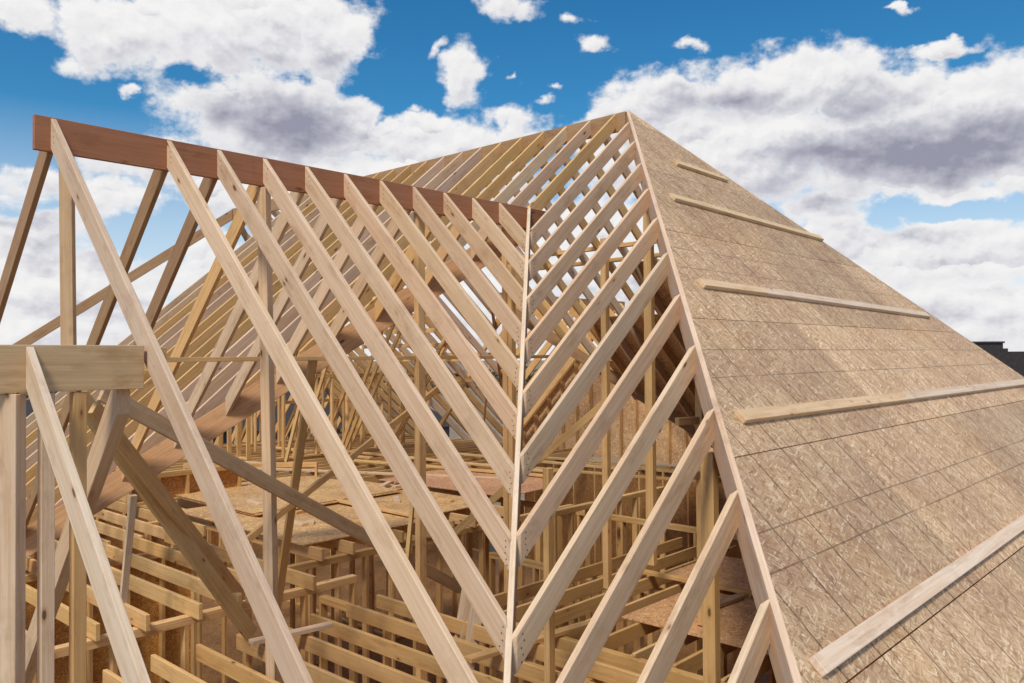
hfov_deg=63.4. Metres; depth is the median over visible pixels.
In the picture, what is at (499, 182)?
rafter
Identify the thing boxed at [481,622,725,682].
ceiling joist
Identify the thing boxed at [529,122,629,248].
rafter
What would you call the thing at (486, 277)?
rafter
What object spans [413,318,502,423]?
rafter
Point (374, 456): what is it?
ceiling joist
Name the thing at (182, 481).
stud wall
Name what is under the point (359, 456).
loose board
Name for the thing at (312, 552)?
ceiling joist
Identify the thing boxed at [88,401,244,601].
brace
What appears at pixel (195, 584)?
ceiling joist
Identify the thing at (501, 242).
rafter
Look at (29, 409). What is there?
neighbour house
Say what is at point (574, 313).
rafter
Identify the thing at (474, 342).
rafter
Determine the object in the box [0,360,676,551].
ground
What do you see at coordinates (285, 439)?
ceiling joist
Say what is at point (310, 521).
offcut
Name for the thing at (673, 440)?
gable wall
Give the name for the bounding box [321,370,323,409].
post
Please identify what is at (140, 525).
ceiling joist
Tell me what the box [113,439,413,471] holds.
ceiling joist
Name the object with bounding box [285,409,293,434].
brace
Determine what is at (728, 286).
toe board
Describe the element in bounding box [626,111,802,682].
hip rafter
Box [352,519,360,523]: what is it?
offcut
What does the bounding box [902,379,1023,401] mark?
toe board
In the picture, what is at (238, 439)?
stud wall
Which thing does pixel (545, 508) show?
rafter
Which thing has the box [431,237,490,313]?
rafter
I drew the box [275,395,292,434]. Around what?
rafter
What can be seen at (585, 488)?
stud wall
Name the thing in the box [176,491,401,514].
osb sheet
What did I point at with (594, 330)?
rafter
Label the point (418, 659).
ceiling joist
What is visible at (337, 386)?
rafter
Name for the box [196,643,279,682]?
ceiling joist
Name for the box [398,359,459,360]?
tie
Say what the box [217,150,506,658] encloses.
rafter
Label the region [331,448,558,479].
ceiling joist
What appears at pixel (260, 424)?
post
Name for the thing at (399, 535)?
ceiling joist
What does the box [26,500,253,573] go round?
stud wall
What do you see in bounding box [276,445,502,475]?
ceiling joist
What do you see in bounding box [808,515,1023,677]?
toe board
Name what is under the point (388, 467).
ceiling joist
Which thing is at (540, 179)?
rafter
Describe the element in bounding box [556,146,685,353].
rafter
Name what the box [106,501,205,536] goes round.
ceiling joist
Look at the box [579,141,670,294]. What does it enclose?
rafter
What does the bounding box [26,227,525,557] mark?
valley rafter
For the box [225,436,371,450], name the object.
ceiling joist
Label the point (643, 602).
ceiling joist
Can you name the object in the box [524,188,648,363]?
rafter
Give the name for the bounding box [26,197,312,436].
rafter
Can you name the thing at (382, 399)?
post
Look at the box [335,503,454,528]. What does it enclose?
ceiling joist
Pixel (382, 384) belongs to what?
rafter
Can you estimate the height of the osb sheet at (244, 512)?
0.012 m
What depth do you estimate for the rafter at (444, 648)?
4.83 m
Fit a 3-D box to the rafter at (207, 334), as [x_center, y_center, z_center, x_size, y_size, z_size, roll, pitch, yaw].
[-4.244,0.045,11.177,0.038,0.150,8.978,-1,38,43]
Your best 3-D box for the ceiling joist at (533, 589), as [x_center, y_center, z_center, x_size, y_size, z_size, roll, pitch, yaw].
[0.943,2.804,10.101,0.038,0.140,4.267,-1,-1,43]
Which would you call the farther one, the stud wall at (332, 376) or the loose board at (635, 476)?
the stud wall at (332, 376)
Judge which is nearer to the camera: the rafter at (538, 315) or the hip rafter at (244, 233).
the rafter at (538, 315)
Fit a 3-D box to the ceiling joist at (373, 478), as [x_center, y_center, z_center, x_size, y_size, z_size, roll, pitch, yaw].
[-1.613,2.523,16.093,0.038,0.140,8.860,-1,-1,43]
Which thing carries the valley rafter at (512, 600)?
on the stud wall
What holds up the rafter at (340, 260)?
attached to the ridge board at (93, 142)
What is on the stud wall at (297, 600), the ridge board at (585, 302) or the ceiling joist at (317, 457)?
the ceiling joist at (317, 457)
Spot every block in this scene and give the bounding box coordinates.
[675,417,699,425]
[694,470,719,478]
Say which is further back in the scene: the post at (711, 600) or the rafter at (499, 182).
the rafter at (499, 182)
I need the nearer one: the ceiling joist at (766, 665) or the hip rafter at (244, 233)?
the ceiling joist at (766, 665)
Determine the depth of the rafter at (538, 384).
6.84 m
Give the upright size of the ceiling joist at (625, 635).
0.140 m
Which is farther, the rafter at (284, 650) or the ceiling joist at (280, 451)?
the ceiling joist at (280, 451)
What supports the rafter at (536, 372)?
attached to the ridge board at (585, 302)
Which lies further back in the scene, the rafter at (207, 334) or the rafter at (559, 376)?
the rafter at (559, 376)
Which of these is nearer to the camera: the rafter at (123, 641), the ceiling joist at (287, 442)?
the rafter at (123, 641)
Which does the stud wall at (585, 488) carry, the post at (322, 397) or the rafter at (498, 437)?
the rafter at (498, 437)
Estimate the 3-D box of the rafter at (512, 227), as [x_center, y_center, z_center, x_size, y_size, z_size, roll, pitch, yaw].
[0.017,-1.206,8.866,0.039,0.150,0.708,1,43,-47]
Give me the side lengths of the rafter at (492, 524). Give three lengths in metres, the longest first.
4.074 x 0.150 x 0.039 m
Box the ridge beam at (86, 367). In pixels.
[0,345,143,392]
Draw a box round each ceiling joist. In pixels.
[26,557,149,631]
[26,584,99,640]
[93,509,164,538]
[95,520,143,541]
[101,538,110,544]
[102,542,241,605]
[103,669,122,682]
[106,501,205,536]
[109,437,451,474]
[111,566,202,619]
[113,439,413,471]
[118,495,183,509]
[133,536,242,587]
[151,654,206,682]
[163,438,461,471]
[164,531,315,590]
[176,499,206,508]
[177,437,413,462]
[181,435,413,459]
[187,515,323,561]
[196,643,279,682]
[216,431,368,445]
[222,434,370,449]
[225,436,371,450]
[232,434,409,452]
[236,633,354,682]
[242,445,525,481]
[261,444,476,470]
[276,439,472,461]
[276,442,502,472]
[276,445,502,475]
[288,627,429,682]
[291,441,474,461]
[310,613,502,682]
[313,539,354,554]
[318,448,523,476]
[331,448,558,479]
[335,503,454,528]
[340,536,367,545]
[346,603,588,682]
[362,448,571,482]
[376,594,666,682]
[391,528,403,542]
[392,524,431,537]
[394,451,570,483]
[443,512,476,527]
[450,508,471,515]
[481,622,725,682]
[493,505,502,516]
[494,537,682,606]
[503,545,696,620]
[543,545,737,629]
[563,558,742,639]
[604,590,738,649]
[632,597,753,659]
[672,643,738,672]
[721,654,771,682]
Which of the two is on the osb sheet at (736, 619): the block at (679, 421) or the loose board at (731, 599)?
the loose board at (731, 599)
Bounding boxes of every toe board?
[669,193,823,240]
[672,159,728,181]
[697,278,768,295]
[734,392,908,423]
[763,287,930,317]
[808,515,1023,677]
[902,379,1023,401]
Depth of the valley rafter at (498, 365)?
17.28 m
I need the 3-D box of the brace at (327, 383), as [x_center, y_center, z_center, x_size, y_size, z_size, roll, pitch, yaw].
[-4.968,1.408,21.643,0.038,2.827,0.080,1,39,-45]
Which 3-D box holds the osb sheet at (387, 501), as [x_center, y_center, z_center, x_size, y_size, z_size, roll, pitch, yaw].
[-1.907,2.378,12.657,3.129,0.012,1.544,-1,-1,43]
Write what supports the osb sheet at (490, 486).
on the ceiling joist at (564, 455)
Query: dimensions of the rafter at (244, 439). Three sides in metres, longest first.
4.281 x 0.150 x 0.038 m
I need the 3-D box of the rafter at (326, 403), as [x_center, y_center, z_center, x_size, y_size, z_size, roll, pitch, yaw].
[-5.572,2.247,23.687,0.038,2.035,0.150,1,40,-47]
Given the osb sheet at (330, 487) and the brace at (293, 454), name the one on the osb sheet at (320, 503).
the osb sheet at (330, 487)
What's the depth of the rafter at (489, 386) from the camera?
6.65 m
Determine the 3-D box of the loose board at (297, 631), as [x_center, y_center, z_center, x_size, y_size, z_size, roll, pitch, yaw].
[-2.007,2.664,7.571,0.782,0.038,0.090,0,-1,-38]
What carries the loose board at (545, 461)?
on the ceiling joist at (564, 455)
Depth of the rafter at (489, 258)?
8.00 m
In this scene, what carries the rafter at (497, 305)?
attached to the ridge board at (93, 142)
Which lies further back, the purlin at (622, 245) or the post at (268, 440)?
the purlin at (622, 245)
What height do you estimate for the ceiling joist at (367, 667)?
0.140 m
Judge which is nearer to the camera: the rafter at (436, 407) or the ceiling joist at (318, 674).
the ceiling joist at (318, 674)
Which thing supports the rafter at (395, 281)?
attached to the ridge board at (93, 142)
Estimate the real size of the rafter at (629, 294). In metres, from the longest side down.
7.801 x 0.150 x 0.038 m
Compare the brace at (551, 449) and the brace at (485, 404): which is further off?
the brace at (485, 404)
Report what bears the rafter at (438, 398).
attached to the ridge board at (597, 124)
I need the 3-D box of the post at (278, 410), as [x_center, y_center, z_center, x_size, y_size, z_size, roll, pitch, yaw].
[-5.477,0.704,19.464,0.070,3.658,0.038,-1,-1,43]
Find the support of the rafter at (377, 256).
attached to the ridge board at (93, 142)
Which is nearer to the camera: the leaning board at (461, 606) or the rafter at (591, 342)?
the leaning board at (461, 606)
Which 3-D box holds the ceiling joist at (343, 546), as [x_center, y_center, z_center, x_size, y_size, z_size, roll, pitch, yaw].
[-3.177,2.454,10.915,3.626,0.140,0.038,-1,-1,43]
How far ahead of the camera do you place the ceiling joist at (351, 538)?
10.35 m
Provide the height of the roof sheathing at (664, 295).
4.009 m
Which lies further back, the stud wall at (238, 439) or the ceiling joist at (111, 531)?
the stud wall at (238, 439)
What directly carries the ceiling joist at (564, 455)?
on the stud wall at (292, 619)
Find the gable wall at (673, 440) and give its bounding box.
[523,303,713,464]
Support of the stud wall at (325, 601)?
on the floor
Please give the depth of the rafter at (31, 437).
12.71 m
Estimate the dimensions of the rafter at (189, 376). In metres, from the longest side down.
8.038 x 0.150 x 0.038 m
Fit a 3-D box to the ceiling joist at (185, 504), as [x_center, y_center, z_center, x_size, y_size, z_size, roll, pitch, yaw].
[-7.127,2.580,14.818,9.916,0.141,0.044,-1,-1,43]
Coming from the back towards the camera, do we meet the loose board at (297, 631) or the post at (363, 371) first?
the post at (363, 371)
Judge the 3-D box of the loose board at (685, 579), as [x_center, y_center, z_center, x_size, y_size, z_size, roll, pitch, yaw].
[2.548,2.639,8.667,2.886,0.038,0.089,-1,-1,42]
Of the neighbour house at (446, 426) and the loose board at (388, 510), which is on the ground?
the neighbour house at (446, 426)
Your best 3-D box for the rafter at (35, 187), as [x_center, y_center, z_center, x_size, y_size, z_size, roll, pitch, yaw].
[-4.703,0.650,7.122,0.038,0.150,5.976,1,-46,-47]
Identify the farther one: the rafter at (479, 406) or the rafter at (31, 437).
the rafter at (479, 406)
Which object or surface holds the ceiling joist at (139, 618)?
on the stud wall at (183, 622)
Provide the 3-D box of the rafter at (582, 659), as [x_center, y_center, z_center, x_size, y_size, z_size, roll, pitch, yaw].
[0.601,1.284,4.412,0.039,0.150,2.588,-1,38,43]
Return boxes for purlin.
[522,222,793,257]
[540,253,659,269]
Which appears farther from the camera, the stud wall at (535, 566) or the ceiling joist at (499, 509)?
the ceiling joist at (499, 509)
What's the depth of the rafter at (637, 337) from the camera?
14.18 m
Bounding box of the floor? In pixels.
[202,537,776,682]
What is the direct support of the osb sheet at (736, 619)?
on the ceiling joist at (625, 635)
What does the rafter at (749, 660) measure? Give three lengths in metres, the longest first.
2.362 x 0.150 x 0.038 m
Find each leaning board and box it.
[446,590,465,682]
[460,596,470,639]
[465,605,481,669]
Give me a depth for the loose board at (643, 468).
15.14 m
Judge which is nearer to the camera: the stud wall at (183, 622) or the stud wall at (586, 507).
the stud wall at (183, 622)
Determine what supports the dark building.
on the ground
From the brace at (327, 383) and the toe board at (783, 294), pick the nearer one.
the toe board at (783, 294)
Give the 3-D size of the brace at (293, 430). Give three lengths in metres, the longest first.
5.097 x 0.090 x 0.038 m
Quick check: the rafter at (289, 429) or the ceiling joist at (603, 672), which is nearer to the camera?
the ceiling joist at (603, 672)
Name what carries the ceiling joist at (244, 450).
on the stud wall at (297, 600)
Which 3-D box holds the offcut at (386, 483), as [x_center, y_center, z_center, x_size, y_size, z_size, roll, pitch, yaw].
[-2.058,2.328,13.524,0.089,0.038,0.436,-1,-1,8]
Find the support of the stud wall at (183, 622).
on the floor
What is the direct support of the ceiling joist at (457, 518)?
on the stud wall at (364, 554)
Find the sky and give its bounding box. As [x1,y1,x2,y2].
[0,0,1023,360]
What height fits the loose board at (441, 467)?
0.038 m
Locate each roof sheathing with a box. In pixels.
[595,259,694,437]
[628,110,1023,682]
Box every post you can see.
[0,394,25,682]
[37,393,54,682]
[59,157,76,344]
[69,391,86,682]
[254,412,256,451]
[257,187,279,681]
[259,409,260,440]
[277,397,279,449]
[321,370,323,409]
[342,326,344,437]
[362,344,364,440]
[381,334,382,413]
[414,212,426,680]
[502,226,514,682]
[507,265,515,531]
[543,467,554,682]
[600,238,611,588]
[643,210,656,565]
[695,385,703,625]
[701,451,720,682]
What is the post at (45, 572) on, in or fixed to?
on the stud wall
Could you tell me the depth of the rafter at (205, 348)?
10.90 m
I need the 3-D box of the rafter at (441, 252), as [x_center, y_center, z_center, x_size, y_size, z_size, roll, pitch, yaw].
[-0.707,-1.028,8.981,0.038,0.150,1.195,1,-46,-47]
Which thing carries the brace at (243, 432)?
attached to the stud wall at (295, 408)
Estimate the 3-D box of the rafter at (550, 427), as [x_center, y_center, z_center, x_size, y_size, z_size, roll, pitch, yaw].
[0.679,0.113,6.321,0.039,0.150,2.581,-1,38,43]
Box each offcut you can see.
[242,498,262,500]
[245,500,262,504]
[284,520,307,526]
[295,510,305,514]
[307,519,314,524]
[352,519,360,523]
[379,481,391,486]
[393,496,399,502]
[437,498,453,502]
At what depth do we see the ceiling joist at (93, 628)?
7.18 m
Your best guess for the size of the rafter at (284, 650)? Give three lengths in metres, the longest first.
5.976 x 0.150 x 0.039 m
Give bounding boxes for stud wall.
[25,547,196,682]
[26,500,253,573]
[32,574,357,682]
[126,466,241,505]
[145,484,407,682]
[183,462,317,480]
[184,482,394,635]
[210,416,250,459]
[222,398,369,447]
[242,504,572,682]
[276,372,429,459]
[319,594,593,682]
[383,459,748,598]
[426,487,754,682]
[489,551,775,682]
[554,486,665,682]
[586,638,741,682]
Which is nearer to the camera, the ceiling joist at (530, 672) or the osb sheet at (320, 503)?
the ceiling joist at (530, 672)
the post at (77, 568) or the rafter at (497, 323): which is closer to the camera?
the post at (77, 568)
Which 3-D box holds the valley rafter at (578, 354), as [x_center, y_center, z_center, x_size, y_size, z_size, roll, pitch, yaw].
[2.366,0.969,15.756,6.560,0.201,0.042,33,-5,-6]
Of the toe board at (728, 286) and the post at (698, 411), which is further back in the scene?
the post at (698, 411)
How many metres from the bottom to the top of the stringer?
0.038 m
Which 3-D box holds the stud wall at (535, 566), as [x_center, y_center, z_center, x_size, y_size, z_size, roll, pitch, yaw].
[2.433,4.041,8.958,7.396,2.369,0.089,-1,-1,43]
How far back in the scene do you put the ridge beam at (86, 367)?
4.37 m
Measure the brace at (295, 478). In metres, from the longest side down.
2.542 x 0.075 x 0.040 m
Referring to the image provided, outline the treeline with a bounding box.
[5,364,541,398]
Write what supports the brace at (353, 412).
on the loose board at (359, 456)
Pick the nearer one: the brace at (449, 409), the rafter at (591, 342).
the rafter at (591, 342)
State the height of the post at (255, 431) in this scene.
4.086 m
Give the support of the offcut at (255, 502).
on the osb sheet at (330, 487)
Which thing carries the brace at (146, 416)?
attached to the brace at (409, 531)
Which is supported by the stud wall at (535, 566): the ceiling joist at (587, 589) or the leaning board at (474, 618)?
the ceiling joist at (587, 589)
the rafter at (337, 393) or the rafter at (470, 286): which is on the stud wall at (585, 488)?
the rafter at (337, 393)
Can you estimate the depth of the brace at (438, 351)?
17.50 m
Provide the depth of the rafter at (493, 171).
11.10 m
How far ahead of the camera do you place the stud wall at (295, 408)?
21.06 m
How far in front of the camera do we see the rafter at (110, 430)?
4.83 m
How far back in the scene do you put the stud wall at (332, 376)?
18.61 m
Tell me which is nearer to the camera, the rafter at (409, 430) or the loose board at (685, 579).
the loose board at (685, 579)
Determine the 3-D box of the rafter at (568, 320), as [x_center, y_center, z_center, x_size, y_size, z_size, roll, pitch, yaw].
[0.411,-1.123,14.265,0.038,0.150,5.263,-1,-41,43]
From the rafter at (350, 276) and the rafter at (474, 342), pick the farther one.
the rafter at (474, 342)
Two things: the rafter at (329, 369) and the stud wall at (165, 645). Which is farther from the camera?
the rafter at (329, 369)
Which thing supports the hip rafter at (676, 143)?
on the stud wall
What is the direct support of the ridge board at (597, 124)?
attached to the hip rafter at (244, 233)
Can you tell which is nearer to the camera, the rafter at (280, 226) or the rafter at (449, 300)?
the rafter at (280, 226)
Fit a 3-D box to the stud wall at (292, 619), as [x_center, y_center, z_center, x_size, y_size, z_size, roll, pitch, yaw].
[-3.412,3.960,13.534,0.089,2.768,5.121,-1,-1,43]
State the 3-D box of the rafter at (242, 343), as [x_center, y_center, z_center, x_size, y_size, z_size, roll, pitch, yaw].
[-2.943,-0.472,10.800,0.038,0.150,7.409,-1,38,43]
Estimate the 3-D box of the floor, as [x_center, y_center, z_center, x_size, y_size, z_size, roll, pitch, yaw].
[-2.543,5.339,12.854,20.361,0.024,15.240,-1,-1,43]
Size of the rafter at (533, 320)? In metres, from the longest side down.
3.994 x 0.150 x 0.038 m
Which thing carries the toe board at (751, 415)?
on the roof sheathing at (855, 530)
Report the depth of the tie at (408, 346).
18.33 m
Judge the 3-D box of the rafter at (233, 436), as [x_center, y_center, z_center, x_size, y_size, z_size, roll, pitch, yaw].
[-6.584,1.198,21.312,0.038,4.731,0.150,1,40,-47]
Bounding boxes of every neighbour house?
[26,392,57,416]
[213,388,449,443]
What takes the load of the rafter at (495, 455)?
attached to the ridge board at (93, 142)
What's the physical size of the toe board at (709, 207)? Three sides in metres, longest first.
3.512 x 0.089 x 0.038 m
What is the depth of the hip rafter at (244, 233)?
21.20 m
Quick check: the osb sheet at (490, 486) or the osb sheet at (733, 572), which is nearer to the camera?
the osb sheet at (733, 572)
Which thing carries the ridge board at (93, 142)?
on the post at (268, 440)
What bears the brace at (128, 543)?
on the ceiling joist at (139, 618)
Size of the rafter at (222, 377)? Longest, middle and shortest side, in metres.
6.781 x 0.150 x 0.038 m
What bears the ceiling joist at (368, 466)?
on the stud wall at (297, 600)
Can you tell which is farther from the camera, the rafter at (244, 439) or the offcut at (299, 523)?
the rafter at (244, 439)
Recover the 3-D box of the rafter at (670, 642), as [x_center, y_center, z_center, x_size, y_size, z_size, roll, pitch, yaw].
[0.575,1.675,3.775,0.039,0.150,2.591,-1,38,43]
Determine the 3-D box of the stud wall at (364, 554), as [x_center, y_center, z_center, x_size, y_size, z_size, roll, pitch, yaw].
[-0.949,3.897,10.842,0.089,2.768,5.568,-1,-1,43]
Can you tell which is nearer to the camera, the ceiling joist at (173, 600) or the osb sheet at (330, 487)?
the ceiling joist at (173, 600)
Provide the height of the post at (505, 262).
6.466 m
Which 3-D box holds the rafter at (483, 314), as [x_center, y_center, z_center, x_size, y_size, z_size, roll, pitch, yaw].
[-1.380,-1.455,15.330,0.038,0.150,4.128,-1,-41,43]
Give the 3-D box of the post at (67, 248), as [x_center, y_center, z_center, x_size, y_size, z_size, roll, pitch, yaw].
[-3.096,-0.600,5.772,0.089,1.397,0.050,-2,-2,0]
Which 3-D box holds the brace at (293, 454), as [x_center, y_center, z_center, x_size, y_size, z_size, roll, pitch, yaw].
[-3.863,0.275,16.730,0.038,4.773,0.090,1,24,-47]
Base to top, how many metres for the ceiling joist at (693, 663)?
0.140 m
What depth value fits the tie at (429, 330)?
17.30 m
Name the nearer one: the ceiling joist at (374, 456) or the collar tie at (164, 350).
the collar tie at (164, 350)
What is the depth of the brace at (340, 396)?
22.11 m
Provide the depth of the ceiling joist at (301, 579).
8.44 m
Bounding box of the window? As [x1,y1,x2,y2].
[213,432,234,443]
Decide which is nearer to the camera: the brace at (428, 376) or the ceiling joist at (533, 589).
the ceiling joist at (533, 589)
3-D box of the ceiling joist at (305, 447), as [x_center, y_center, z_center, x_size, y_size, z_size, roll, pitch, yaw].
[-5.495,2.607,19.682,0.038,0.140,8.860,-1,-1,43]
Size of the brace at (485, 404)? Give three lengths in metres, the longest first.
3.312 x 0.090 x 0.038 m
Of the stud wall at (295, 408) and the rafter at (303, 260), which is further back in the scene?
the stud wall at (295, 408)
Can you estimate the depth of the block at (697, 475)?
7.73 m
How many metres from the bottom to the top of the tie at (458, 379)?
0.090 m
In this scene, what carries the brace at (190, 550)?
attached to the ceiling joist at (318, 674)
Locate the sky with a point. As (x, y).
(891, 132)
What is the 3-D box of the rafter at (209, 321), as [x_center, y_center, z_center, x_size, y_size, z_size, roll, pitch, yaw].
[-4.543,0.052,11.453,0.038,0.150,8.978,-1,38,43]
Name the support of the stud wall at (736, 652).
on the floor
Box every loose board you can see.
[249,621,333,645]
[258,468,498,478]
[276,446,373,458]
[299,491,414,517]
[347,451,556,472]
[353,459,542,476]
[458,452,640,471]
[464,620,588,663]
[534,467,695,482]
[546,457,675,468]
[587,462,720,477]
[643,569,752,595]
[720,593,744,607]
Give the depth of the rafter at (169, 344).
12.19 m
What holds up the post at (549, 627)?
attached to the ceiling joist at (530, 672)
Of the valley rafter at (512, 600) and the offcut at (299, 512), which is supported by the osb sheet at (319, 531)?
the offcut at (299, 512)
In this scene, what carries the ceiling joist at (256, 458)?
on the stud wall at (297, 600)
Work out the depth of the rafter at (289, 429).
23.15 m
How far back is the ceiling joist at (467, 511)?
11.91 m
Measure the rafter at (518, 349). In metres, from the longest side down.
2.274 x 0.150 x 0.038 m
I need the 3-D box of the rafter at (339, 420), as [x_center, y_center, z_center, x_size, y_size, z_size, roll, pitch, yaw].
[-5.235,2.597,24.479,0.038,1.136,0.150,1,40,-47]
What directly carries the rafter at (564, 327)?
attached to the ridge board at (585, 302)
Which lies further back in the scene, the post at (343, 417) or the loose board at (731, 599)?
the post at (343, 417)
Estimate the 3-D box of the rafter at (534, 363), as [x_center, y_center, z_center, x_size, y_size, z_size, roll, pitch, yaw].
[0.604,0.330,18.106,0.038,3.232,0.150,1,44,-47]
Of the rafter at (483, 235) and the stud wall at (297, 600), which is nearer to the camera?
the rafter at (483, 235)
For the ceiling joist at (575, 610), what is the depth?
8.81 m
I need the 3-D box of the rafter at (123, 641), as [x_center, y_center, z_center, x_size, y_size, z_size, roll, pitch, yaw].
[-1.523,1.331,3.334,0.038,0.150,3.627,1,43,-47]
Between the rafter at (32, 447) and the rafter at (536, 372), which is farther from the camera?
the rafter at (536, 372)
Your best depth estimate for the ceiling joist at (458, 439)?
18.35 m
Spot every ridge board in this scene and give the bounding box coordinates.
[32,114,546,231]
[232,111,625,219]
[499,292,624,309]
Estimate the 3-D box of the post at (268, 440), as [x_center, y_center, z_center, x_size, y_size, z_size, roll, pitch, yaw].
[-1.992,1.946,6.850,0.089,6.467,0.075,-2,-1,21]
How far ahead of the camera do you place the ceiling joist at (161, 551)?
9.50 m
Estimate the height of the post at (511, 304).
3.332 m
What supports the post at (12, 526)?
on the stud wall
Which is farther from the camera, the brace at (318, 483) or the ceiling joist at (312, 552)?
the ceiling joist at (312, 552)
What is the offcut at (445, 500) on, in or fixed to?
on the osb sheet at (387, 501)
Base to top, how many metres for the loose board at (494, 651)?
0.038 m
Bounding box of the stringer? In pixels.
[167,355,549,361]
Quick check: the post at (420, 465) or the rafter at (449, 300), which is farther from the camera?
the rafter at (449, 300)
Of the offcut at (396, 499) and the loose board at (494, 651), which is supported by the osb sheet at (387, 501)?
the offcut at (396, 499)
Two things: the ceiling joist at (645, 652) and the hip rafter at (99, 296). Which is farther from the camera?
the hip rafter at (99, 296)
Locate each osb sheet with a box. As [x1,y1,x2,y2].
[175,474,399,513]
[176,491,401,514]
[178,492,398,515]
[183,503,414,545]
[340,481,495,513]
[378,469,576,496]
[622,593,898,667]
[667,556,922,625]
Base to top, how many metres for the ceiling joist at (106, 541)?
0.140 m
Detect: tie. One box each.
[144,347,166,371]
[363,343,449,348]
[383,328,438,333]
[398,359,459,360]
[409,377,473,381]
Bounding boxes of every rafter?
[0,151,52,322]
[12,210,231,344]
[25,389,129,682]
[26,165,410,498]
[26,169,167,528]
[26,169,394,497]
[26,173,378,483]
[26,176,364,470]
[26,194,308,426]
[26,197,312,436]
[26,202,315,446]
[26,207,319,457]
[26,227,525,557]
[26,347,150,682]
[28,161,426,525]
[51,118,313,682]
[55,157,444,508]
[87,177,216,457]
[116,152,462,469]
[122,185,260,481]
[167,140,477,682]
[174,191,303,448]
[193,147,481,420]
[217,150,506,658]
[225,198,342,415]
[232,420,243,442]
[241,227,350,431]
[242,142,501,390]
[243,411,258,441]
[247,233,395,392]
[263,158,510,569]
[271,210,443,396]
[271,217,470,436]
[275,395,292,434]
[276,204,378,383]
[285,417,293,437]
[299,138,521,354]
[305,166,514,498]
[306,343,394,431]
[307,342,407,433]
[311,395,329,435]
[320,371,351,402]
[324,378,356,414]
[330,210,410,338]
[334,395,367,430]
[337,416,341,428]
[344,174,517,439]
[348,351,411,417]
[349,321,470,439]
[350,360,413,428]
[364,132,543,311]
[365,384,413,434]
[371,298,502,442]
[374,295,502,435]
[375,215,441,321]
[380,181,519,389]
[382,268,461,363]
[408,244,471,327]
[413,187,521,347]
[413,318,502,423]
[425,126,566,268]
[425,220,470,286]
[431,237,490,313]
[436,296,498,375]
[443,193,523,311]
[446,225,501,296]
[467,293,492,326]
[470,220,565,339]
[471,224,496,259]
[472,198,524,280]
[475,193,594,355]
[486,181,638,394]
[491,311,502,388]
[495,317,500,330]
[497,120,590,227]
[498,168,670,415]
[499,203,526,252]
[501,319,538,379]
[503,207,530,682]
[510,344,695,674]
[512,155,694,426]
[515,293,680,567]
[516,308,711,446]
[516,311,573,392]
[516,319,575,407]
[519,252,667,484]
[522,217,657,417]
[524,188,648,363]
[524,310,612,425]
[526,163,641,318]
[527,114,615,209]
[528,140,635,281]
[528,314,538,326]
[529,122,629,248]
[534,151,694,398]
[534,309,555,333]
[542,300,589,355]
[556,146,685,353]
[556,408,714,682]
[567,312,616,372]
[569,307,644,390]
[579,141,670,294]
[580,299,586,309]
[604,136,642,198]
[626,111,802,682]
[629,111,737,184]
[637,489,738,682]
[727,598,770,682]
[737,452,920,642]
[767,451,943,623]
[845,668,865,682]
[871,645,894,663]
[943,592,962,607]
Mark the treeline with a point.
(495, 375)
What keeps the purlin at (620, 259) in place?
attached to the rafter
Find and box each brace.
[83,391,256,641]
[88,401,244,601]
[96,390,461,593]
[120,494,136,602]
[241,423,245,440]
[246,386,439,541]
[278,361,316,608]
[284,406,299,461]
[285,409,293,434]
[291,318,332,458]
[306,367,327,438]
[319,370,333,402]
[329,363,358,419]
[334,390,345,421]
[342,332,382,444]
[344,324,394,449]
[349,330,400,449]
[394,338,445,434]
[396,347,445,436]
[405,377,426,560]
[427,345,485,446]
[453,401,601,534]
[483,365,489,421]
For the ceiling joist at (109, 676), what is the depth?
6.76 m
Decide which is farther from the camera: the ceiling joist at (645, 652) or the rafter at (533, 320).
the rafter at (533, 320)
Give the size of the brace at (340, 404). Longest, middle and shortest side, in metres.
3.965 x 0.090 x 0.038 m
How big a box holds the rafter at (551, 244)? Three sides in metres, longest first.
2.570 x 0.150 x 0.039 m
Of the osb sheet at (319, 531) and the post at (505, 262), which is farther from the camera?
the osb sheet at (319, 531)
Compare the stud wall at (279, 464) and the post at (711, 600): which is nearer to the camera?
the post at (711, 600)
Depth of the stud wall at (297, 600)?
16.51 m
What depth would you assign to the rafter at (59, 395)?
13.51 m
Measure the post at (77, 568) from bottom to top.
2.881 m
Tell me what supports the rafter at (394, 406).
on the stud wall at (585, 488)
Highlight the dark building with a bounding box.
[972,341,1023,376]
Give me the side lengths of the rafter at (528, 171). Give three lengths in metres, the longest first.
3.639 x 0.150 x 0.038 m
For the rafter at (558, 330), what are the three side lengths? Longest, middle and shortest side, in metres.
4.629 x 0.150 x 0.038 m
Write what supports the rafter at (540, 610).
attached to the valley rafter at (512, 600)
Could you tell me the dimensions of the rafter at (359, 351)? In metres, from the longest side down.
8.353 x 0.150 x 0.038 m
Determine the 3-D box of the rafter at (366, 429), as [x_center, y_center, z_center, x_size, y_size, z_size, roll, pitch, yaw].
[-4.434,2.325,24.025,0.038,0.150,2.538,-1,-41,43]
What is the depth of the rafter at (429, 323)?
17.38 m
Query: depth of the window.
35.24 m
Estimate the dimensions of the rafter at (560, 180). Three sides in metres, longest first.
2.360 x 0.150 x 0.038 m
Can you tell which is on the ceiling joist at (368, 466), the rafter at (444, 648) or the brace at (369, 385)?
the brace at (369, 385)
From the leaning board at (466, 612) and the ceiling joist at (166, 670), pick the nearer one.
the ceiling joist at (166, 670)
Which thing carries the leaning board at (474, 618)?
attached to the ceiling joist at (603, 672)
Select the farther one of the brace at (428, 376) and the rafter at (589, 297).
the brace at (428, 376)

